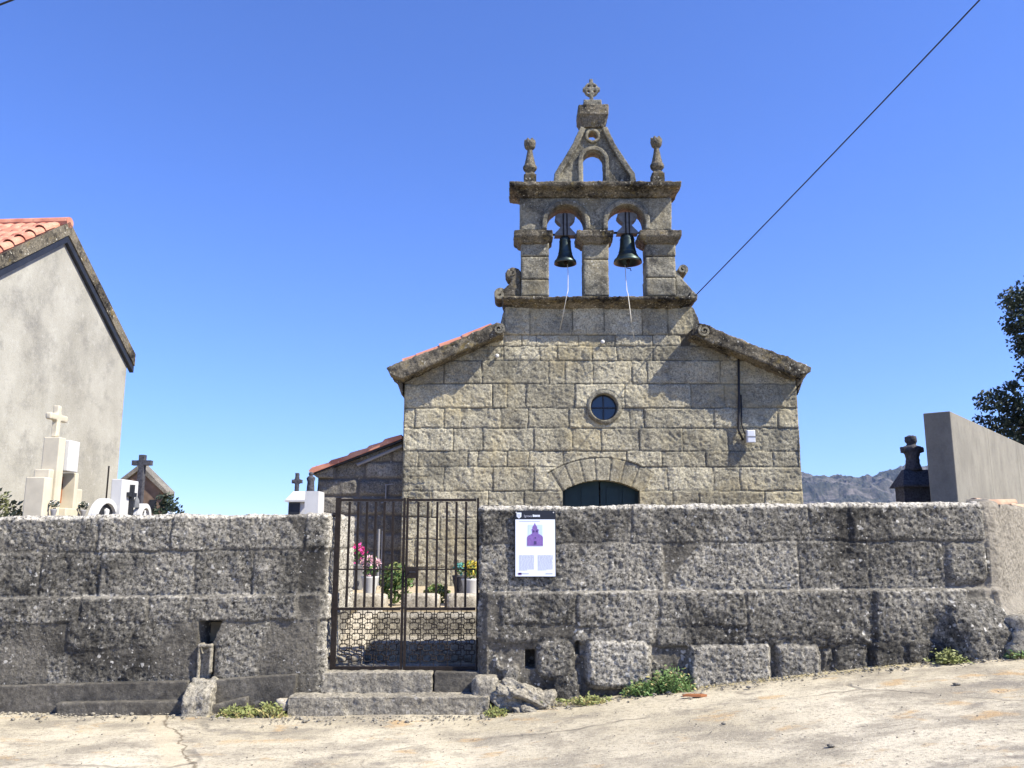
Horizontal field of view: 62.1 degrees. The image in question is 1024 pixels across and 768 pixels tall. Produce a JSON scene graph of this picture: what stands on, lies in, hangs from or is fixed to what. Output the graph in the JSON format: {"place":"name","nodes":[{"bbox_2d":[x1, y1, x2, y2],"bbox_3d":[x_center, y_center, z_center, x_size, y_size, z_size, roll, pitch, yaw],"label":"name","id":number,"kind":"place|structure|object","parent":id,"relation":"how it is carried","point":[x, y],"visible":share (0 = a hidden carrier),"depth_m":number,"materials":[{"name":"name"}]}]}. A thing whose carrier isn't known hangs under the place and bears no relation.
{"place":"outdoors","nodes":[
{"label":"outdoors","id":0,"kind":"place"},
{"bbox_2d":[0,0,13,5],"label":"overhead wire","id":1,"kind":"object","parent":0,"point":[5,2],"visible":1,"depth_m":9.96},
{"bbox_2d":[0,217,135,516],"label":"rendered house","id":2,"kind":"structure","parent":0,"point":[65,345],"depth_m":17.60,"materials":[{"name":"paint"}]},
{"bbox_2d":[210,585,475,640],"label":"churchyard ground","id":3,"kind":"structure","parent":0,"point":[215,626],"depth_m":10.08,"materials":[{"name":"soil"}]},
{"bbox_2d":[0,487,23,516],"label":"olive bush","id":4,"kind":"object","parent":3,"relation":"on","point":[6,509],"visible":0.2,"depth_m":11.41,"materials":[{"name":"green plant"}]},
{"bbox_2d":[22,405,81,515],"bbox_3d":[-6.128,1.588,11.396,0.336,2.605,0.992,0,-10,0],"label":"family tomb","id":5,"kind":"object","parent":3,"relation":"on","point":[56,476],"visible":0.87,"depth_m":11.35,"materials":[{"name":"beige stone"}]},
{"bbox_2d":[48,500,59,515],"bbox_3d":[-5.952,1.623,11.039,0.135,0.240,0.127,8,-13,-38],"label":"flower vase","id":6,"kind":"object","parent":5,"relation":"on","point":[53,511],"visible":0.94,"depth_m":11.02,"materials":[{"name":"white ceramic"}]},
{"bbox_2d":[78,501,88,515],"bbox_3d":[-5.949,1.747,11.800,0.134,0.245,0.138,0,-10,0],"label":"flower vase","id":7,"kind":"object","parent":5,"relation":"on","point":[82,512],"visible":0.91,"depth_m":11.78,"materials":[{"name":"white ceramic"}]},
{"bbox_2d":[88,498,115,515],"bbox_3d":[-5.515,2.227,11.446,0.139,1.365,0.720,0,-10,0],"label":"niche headstone","id":8,"kind":"object","parent":3,"relation":"on","point":[101,506],"visible":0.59,"depth_m":11.47,"materials":[{"name":"white stone"}]},
{"bbox_2d":[105,466,109,497],"bbox_3d":[-5.826,2.100,12.120,0.023,1.860,0.023,0,-10,0],"label":"iron rod","id":9,"kind":"object","parent":3,"relation":"on","point":[107,481],"visible":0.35,"depth_m":12.24,"materials":[{"name":"grey metal"}]},
{"bbox_2d":[110,479,138,515],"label":"grave slab","id":10,"kind":"structure","parent":3,"relation":"on","point":[124,494],"depth_m":11.94,"materials":[{"name":"white stone"}]},
{"bbox_2d":[131,455,152,503],"bbox_3d":[-5.869,2.180,13.325,0.300,2.137,0.100,0,-10,0],"label":"stone cross","id":11,"kind":"object","parent":3,"relation":"on","point":[142,462],"visible":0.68,"depth_m":13.44,"materials":[{"name":"stone"}]},
{"bbox_2d":[133,504,150,515],"bbox_3d":[-5.323,2.379,12.160,0.105,1.325,0.380,0,-10,0],"label":"niche headstone","id":12,"kind":"object","parent":3,"relation":"on","point":[144,509],"visible":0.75,"depth_m":12.20,"materials":[{"name":"white stone"}]},
{"bbox_2d":[121,466,174,514],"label":"brown cottage","id":13,"kind":"structure","parent":3,"relation":"on","point":[155,485],"depth_m":29.81,"materials":[{"name":"stone"}]},
{"bbox_2d":[149,500,156,510],"bbox_3d":[-12.560,4.255,29.730,0.240,0.400,0.080,0,-10,0],"label":"window","id":14,"kind":"structure","parent":13,"relation":"in","point":[151,502],"depth_m":29.70,"materials":[{"name":"glass"}]},
{"bbox_2d":[151,490,178,514],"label":"conifer bush","id":15,"kind":"object","parent":3,"relation":"on","point":[166,500],"visible":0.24,"depth_m":14.80,"materials":[{"name":"green plant"}]},
{"bbox_2d":[169,501,184,514],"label":"round bush","id":16,"kind":"object","parent":3,"relation":"on","point":[176,508],"visible":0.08,"depth_m":15.42,"materials":[{"name":"green plant"}]},
{"bbox_2d":[285,473,304,514],"bbox_3d":[-3.254,2.317,13.249,0.366,1.840,1.060,0,-10,0],"label":"white shrine","id":17,"kind":"object","parent":3,"relation":"on","point":[295,499],"visible":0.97,"depth_m":12.87,"materials":[{"name":"stone"}]},
{"bbox_2d":[288,503,299,514],"bbox_3d":[-3.295,2.470,12.752,0.167,1.359,0.017,0,-10,0],"label":"doorway","id":18,"kind":"structure","parent":17,"relation":"in","point":[294,508],"depth_m":12.85,"materials":[{"name":"glass"}]},
{"bbox_2d":[304,472,323,513],"bbox_3d":[-2.863,2.157,12.211,0.225,1.780,0.400,0,-10,0],"label":"grave statue","id":19,"kind":"object","parent":3,"relation":"on","point":[314,501],"visible":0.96,"depth_m":12.13,"materials":[{"name":"white stone"}]},
{"bbox_2d":[309,435,402,584],"bbox_3d":[-2.874,2.843,19.792,1.794,3.367,8.500,0,-10,0],"label":"lean to annex","id":20,"kind":"object","parent":3,"relation":"on","point":[370,472],"visible":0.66,"depth_m":15.83,"materials":[{"name":"stone"}]},
{"bbox_2d":[381,484,392,503],"bbox_3d":[-2.314,2.058,15.737,0.214,0.429,0.024,0,-10,0],"label":"wall lamp bracket","id":21,"kind":"object","parent":20,"relation":"attached to","point":[385,492],"depth_m":15.74,"materials":[{"name":"grey metal"}]},
{"bbox_2d":[336,610,382,663],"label":"stone ramp","id":22,"kind":"structure","parent":3,"relation":"on","point":[355,637],"depth_m":9.03,"materials":[{"name":"stone"}]},
{"bbox_2d":[352,543,368,589],"bbox_3d":[-1.997,2.346,10.957,0.294,0.596,0.280,0,-10,0],"label":"pink geranium","id":23,"kind":"object","parent":3,"relation":"on","point":[361,550],"visible":0.38,"depth_m":10.87,"materials":[{"name":"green plant"}]},
{"bbox_2d":[352,593,387,606],"bbox_3d":[-1.734,2.649,10.240,0.460,0.243,0.262,0,-10,0],"label":"edging stone","id":24,"kind":"object","parent":3,"relation":"on","point":[377,602],"visible":0.4,"depth_m":10.12,"materials":[{"name":"stone"}]},
{"bbox_2d":[360,555,381,592],"bbox_3d":[-1.770,2.442,10.634,0.280,0.610,0.277,0,-10,0],"label":"pale hydrangea","id":25,"kind":"object","parent":3,"relation":"on","point":[369,578],"visible":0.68,"depth_m":10.59,"materials":[{"name":"white ceramic"}]},
{"bbox_2d":[376,529,382,585],"bbox_3d":[-2.378,3.126,15.338,0.117,1.004,0.044,0,-10,0],"label":"white post","id":26,"kind":"object","parent":3,"relation":"on","point":[378,546],"visible":0.61,"depth_m":15.35,"materials":[{"name":"white metal"}]},
{"bbox_2d":[378,562,414,603],"bbox_3d":[-1.460,2.510,10.722,0.466,0.527,0.451,0,-10,0],"label":"green shrub","id":27,"kind":"object","parent":3,"relation":"on","point":[397,581],"visible":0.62,"depth_m":10.64,"materials":[{"name":"green plant"}]},
{"bbox_2d":[365,635,475,662],"bbox_3d":[-0.798,2.908,9.214,1.657,0.312,0.648,0,-10,0],"label":"stone step","id":28,"kind":"object","parent":3,"relation":"on","point":[462,652],"visible":0.31,"depth_m":8.92,"materials":[{"name":"stone"}]},
{"bbox_2d":[375,611,475,635],"bbox_3d":[-0.795,2.826,9.878,1.656,0.346,0.778,0,-10,0],"label":"stone step","id":29,"kind":"object","parent":3,"relation":"on","point":[427,625],"visible":0.15,"depth_m":9.52,"materials":[{"name":"stone"}]},
{"bbox_2d":[407,593,440,606],"bbox_3d":[-1.092,2.649,10.240,0.448,0.243,0.262,0,-10,0],"label":"edging stone","id":30,"kind":"object","parent":29,"relation":"on","point":[421,600],"visible":0.44,"depth_m":10.12,"materials":[{"name":"stone"}]},
{"bbox_2d":[447,593,475,608],"bbox_3d":[-0.588,2.649,10.240,0.401,0.243,0.262,0,-10,0],"label":"edging stone","id":31,"kind":"object","parent":29,"relation":"on","point":[470,599],"visible":0.34,"depth_m":10.12,"materials":[{"name":"stone"}]},
{"bbox_2d":[423,583,450,602],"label":"lime shrub","id":32,"kind":"object","parent":3,"relation":"on","point":[440,589],"visible":0.56,"depth_m":11.03,"materials":[{"name":"green plant"}]},
{"bbox_2d":[452,562,467,592],"bbox_3d":[-0.668,2.526,10.923,0.210,0.469,0.210,0,-10,0],"label":"teal bouquet","id":33,"kind":"object","parent":3,"relation":"on","point":[459,581],"visible":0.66,"depth_m":10.85,"materials":[{"name":"ceramic"}]},
{"bbox_2d":[461,560,475,592],"bbox_3d":[-0.512,2.469,10.629,0.252,0.536,0.252,0,-10,0],"label":"yellow bouquet","id":34,"kind":"object","parent":3,"relation":"on","point":[471,585],"visible":0.59,"depth_m":10.57,"materials":[{"name":"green plant"}]},
{"bbox_2d":[387,79,810,585],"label":"stone church","id":35,"kind":"structure","parent":3,"relation":"on","point":[543,409],"depth_m":15.69,"materials":[{"name":"stone"}]},
{"bbox_2d":[553,213,576,267],"bbox_3d":[1.029,-2.784,16.483,0.437,1.041,0.434,-10,-14,44],"label":"church bell","id":36,"kind":"object","parent":35,"relation":"hanging from","point":[565,233],"visible":0.98,"depth_m":16.41,"materials":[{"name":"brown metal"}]},
{"bbox_2d":[560,264,567,328],"bbox_3d":[0.973,-1.704,15.985,0.165,1.434,0.625,-1,-10,7],"label":"bell rope","id":37,"kind":"object","parent":36,"relation":"hanging from","point":[565,302],"visible":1,"depth_m":15.65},
{"bbox_2d":[563,480,639,506],"bbox_3d":[1.615,2.704,15.467,1.414,1.879,0.397,0,-10,0],"label":"arched door","id":38,"kind":"structure","parent":35,"relation":"in","point":[582,494],"depth_m":15.63,"materials":[{"name":"wood"}]},
{"bbox_2d":[586,390,621,424],"bbox_3d":[1.697,0.440,15.767,0.668,0.668,0.265,0,-10,0],"label":"round window","id":39,"kind":"structure","parent":35,"relation":"in","point":[604,407],"depth_m":15.78,"materials":[{"name":"glass"}]},
{"bbox_2d":[613,212,641,270],"bbox_3d":[2.233,-2.746,16.476,0.548,1.159,0.548,0,-10,0],"label":"church bell","id":40,"kind":"object","parent":35,"relation":"hanging from","point":[627,232],"visible":1,"depth_m":16.42,"materials":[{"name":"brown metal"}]},
{"bbox_2d":[625,267,633,336],"bbox_3d":[2.214,-1.601,15.953,0.125,1.525,0.625,-1,-10,4],"label":"bell rope","id":41,"kind":"object","parent":40,"relation":"hanging from","point":[628,299],"visible":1,"depth_m":15.72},
{"bbox_2d":[737,359,745,439],"bbox_3d":[4.197,0.273,15.657,0.144,1.544,0.071,-3,-11,16],"label":"power cable","id":42,"kind":"object","parent":35,"relation":"attached to","point":[739,399],"visible":1,"depth_m":15.62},
{"bbox_2d":[745,430,755,442],"bbox_3d":[4.344,0.964,15.513,0.156,0.230,0.195,0,-10,0],"label":"junction box","id":43,"kind":"object","parent":35,"relation":"attached to","point":[750,436],"visible":1,"depth_m":15.43,"materials":[{"name":"white plastic"}]},
{"bbox_2d":[697,0,979,293],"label":"overhead wire","id":44,"kind":"object","parent":35,"relation":"attached to","point":[953,27],"visible":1,"depth_m":12.36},
{"bbox_2d":[477,498,1023,702],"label":"stone boundary wall","id":45,"kind":"structure","parent":3,"relation":"on","point":[703,594],"depth_m":8.25,"materials":[{"name":"stone"}]},
{"bbox_2d":[403,498,478,670],"bbox_3d":[-0.679,1.978,8.377,0.759,1.699,0.108,0,-10,0],"label":"gate leaf","id":46,"kind":"object","parent":45,"relation":"attached to","point":[411,572],"visible":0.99,"depth_m":8.36,"materials":[{"name":"metal"}]},
{"bbox_2d":[515,511,555,576],"bbox_3d":[0.228,1.564,8.320,0.405,0.643,0.024,0,-10,0],"label":"information sign","id":47,"kind":"object","parent":45,"relation":"attached to","point":[535,543],"visible":1,"depth_m":8.31,"materials":[{"name":"white paper"}]},
{"bbox_2d":[991,499,1005,503],"bbox_3d":[4.909,1.225,8.774,0.344,0.070,0.124,1,-10,-6],"label":"roof tile","id":48,"kind":"object","parent":45,"relation":"on","point":[999,501],"visible":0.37,"depth_m":8.75,"materials":[{"name":"ceramic"}]},
{"bbox_2d":[989,499,1017,503],"bbox_3d":[5.434,1.314,9.461,0.344,0.070,0.124,1,-10,-6],"label":"roof tile","id":49,"kind":"object","parent":45,"relation":"on","point":[1010,501],"visible":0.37,"depth_m":9.43,"materials":[{"name":"ceramic"}]},
{"bbox_2d":[889,435,930,502],"bbox_3d":[6.227,1.980,13.006,0.636,2.415,0.500,0,-10,0],"label":"tomb shrine","id":50,"kind":"object","parent":3,"relation":"on","point":[910,483],"visible":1,"depth_m":13.03,"materials":[{"name":"stone"}]},
{"bbox_2d":[923,411,1023,503],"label":"concrete wall","id":51,"kind":"structure","parent":3,"relation":"on","point":[967,459],"depth_m":12.70,"materials":[{"name":"grey concrete"}]},
{"bbox_2d":[972,280,1023,444],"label":"leafy tree","id":52,"kind":"object","parent":3,"relation":"on","point":[1014,422],"visible":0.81,"depth_m":22.22,"materials":[{"name":"green plant"}]},
{"bbox_2d":[0,657,1023,767],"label":"road","id":53,"kind":"structure","parent":0,"point":[838,709],"depth_m":6.55,"materials":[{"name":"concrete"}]},
{"bbox_2d":[0,673,297,715],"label":"concrete kerb","id":54,"kind":"structure","parent":53,"relation":"on","point":[163,697],"depth_m":8.00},
{"bbox_2d":[0,512,354,716],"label":"stone boundary wall","id":55,"kind":"structure","parent":53,"relation":"on","point":[108,598],"depth_m":8.25,"materials":[{"name":"stone"}]},
{"bbox_2d":[328,498,405,669],"bbox_3d":[-1.433,1.983,8.400,0.729,1.699,0.040,0,-10,0],"label":"gate leaf","id":56,"kind":"object","parent":55,"relation":"attached to","point":[335,607],"visible":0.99,"depth_m":8.37,"materials":[{"name":"metal"}]},
{"bbox_2d":[216,703,258,717],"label":"weed clump","id":57,"kind":"object","parent":53,"relation":"on","point":[233,711],"visible":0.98,"depth_m":7.77,"materials":[{"name":"green plant"}]},
{"bbox_2d":[251,701,289,718],"bbox_3d":[-2.217,3.004,7.844,0.367,0.162,0.313,0,-10,0],"label":"weed clump","id":58,"kind":"object","parent":53,"relation":"on","point":[271,711],"visible":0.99,"depth_m":7.78,"materials":[{"name":"green plant"}]},
{"bbox_2d":[274,698,288,711],"bbox_3d":[-2.138,2.991,7.930,0.133,0.110,0.133,0,-10,0],"label":"rock","id":59,"kind":"object","parent":53,"relation":"on","point":[282,701],"visible":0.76,"depth_m":7.88,"materials":[{"name":"stone"}]},
{"bbox_2d":[320,663,436,692],"bbox_3d":[-1.295,2.979,8.365,1.087,0.384,0.593,0,-10,0],"label":"stone step","id":60,"kind":"object","parent":53,"relation":"on","point":[378,680],"visible":0.39,"depth_m":8.11,"materials":[{"name":"stone"}]},
{"bbox_2d":[287,690,489,716],"bbox_3d":[-1.147,3.089,8.030,1.897,0.351,0.417,0,-10,0],"label":"stone step","id":61,"kind":"object","parent":53,"relation":"on","point":[315,704],"visible":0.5,"depth_m":7.86,"materials":[{"name":"stone"}]},
{"bbox_2d":[365,663,475,665],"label":"entrance floor","id":62,"kind":"structure","parent":53,"relation":"on","point":[437,664],"depth_m":8.89,"materials":[{"name":"stone"}]},
{"bbox_2d":[434,664,478,691],"bbox_3d":[-0.527,2.984,8.379,0.441,0.362,0.547,0,-10,0],"label":"stone step","id":63,"kind":"object","parent":53,"relation":"on","point":[452,680],"visible":0.34,"depth_m":8.13,"materials":[{"name":"stone"}]},
{"bbox_2d":[471,674,497,709],"bbox_3d":[-0.255,2.950,8.040,0.254,0.376,0.221,0,-10,0],"label":"rock","id":64,"kind":"object","parent":53,"relation":"on","point":[483,684],"visible":0.39,"depth_m":7.96,"materials":[{"name":"stone"}]},
{"bbox_2d":[483,704,510,717],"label":"weed clump","id":65,"kind":"object","parent":53,"relation":"on","point":[494,713],"visible":0.98,"depth_m":7.71,"materials":[{"name":"green plant"}]},
{"bbox_2d":[488,677,564,712],"bbox_3d":[0.149,3.013,7.990,0.900,0.493,0.513,-2,-11,11],"label":"rock","id":66,"kind":"object","parent":53,"relation":"on","point":[510,694],"visible":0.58,"depth_m":7.86,"materials":[{"name":"stone"}]},
{"bbox_2d":[541,691,612,705],"bbox_3d":[0.679,2.907,7.827,0.855,0.128,0.290,0,-10,0],"label":"weed clump","id":67,"kind":"object","parent":53,"relation":"on","point":[588,700],"visible":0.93,"depth_m":7.82,"materials":[{"name":"green plant"}]},
{"bbox_2d":[201,660,1000,719],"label":"dry litter","id":68,"kind":"object","parent":53,"relation":"on","point":[726,685],"visible":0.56,"depth_m":7.93,"materials":[{"name":"brown plant"}]},
{"bbox_2d":[620,677,658,696],"bbox_3d":[1.201,2.841,7.948,0.403,0.187,0.318,0,-10,0],"label":"weed clump","id":69,"kind":"object","parent":53,"relation":"on","point":[639,689],"visible":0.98,"depth_m":7.88,"materials":[{"name":"green plant"}]},
{"bbox_2d":[644,664,697,692],"bbox_3d":[1.473,2.765,7.965,0.551,0.269,0.413,0,-10,0],"label":"weed clump","id":70,"kind":"object","parent":53,"relation":"on","point":[670,684],"visible":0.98,"depth_m":7.89,"materials":[{"name":"green plant"}]},
{"bbox_2d":[682,694,706,696],"bbox_3d":[1.625,2.773,7.571,0.220,0.018,0.065,0,-10,0],"label":"bark scrap","id":71,"kind":"object","parent":53,"relation":"on","point":[694,695],"visible":1,"depth_m":7.55,"materials":[{"name":"brown wood"}]},
{"bbox_2d":[923,647,973,664],"bbox_3d":[4.061,2.536,7.919,0.424,0.186,0.297,0,-10,0],"label":"weed clump","id":72,"kind":"object","parent":53,"relation":"on","point":[946,656],"visible":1,"depth_m":7.87,"materials":[{"name":"green plant"}]},
{"bbox_2d":[1003,649,1023,658],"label":"weed clump","id":73,"kind":"object","parent":53,"relation":"on","point":[1015,655],"visible":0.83,"depth_m":7.80,"materials":[{"name":"green plant"}]},
{"bbox_2d":[1005,611,1023,658],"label":"rock","id":74,"kind":"object","parent":53,"relation":"on","point":[1015,621],"visible":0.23,"depth_m":7.92,"materials":[{"name":"stone"}]},
{"bbox_2d":[0,0,1023,515],"label":"sky","id":75,"kind":"structure","parent":0,"point":[277,206],"materials":[{"name":"blue"}]},
{"bbox_2d":[801,465,927,503],"bbox_3d":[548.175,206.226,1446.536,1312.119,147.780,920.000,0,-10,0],"label":"hills","id":76,"kind":"structure","parent":0,"point":[838,488],"depth_m":1300.43,"materials":[{"name":"grey stone"}]}
]}

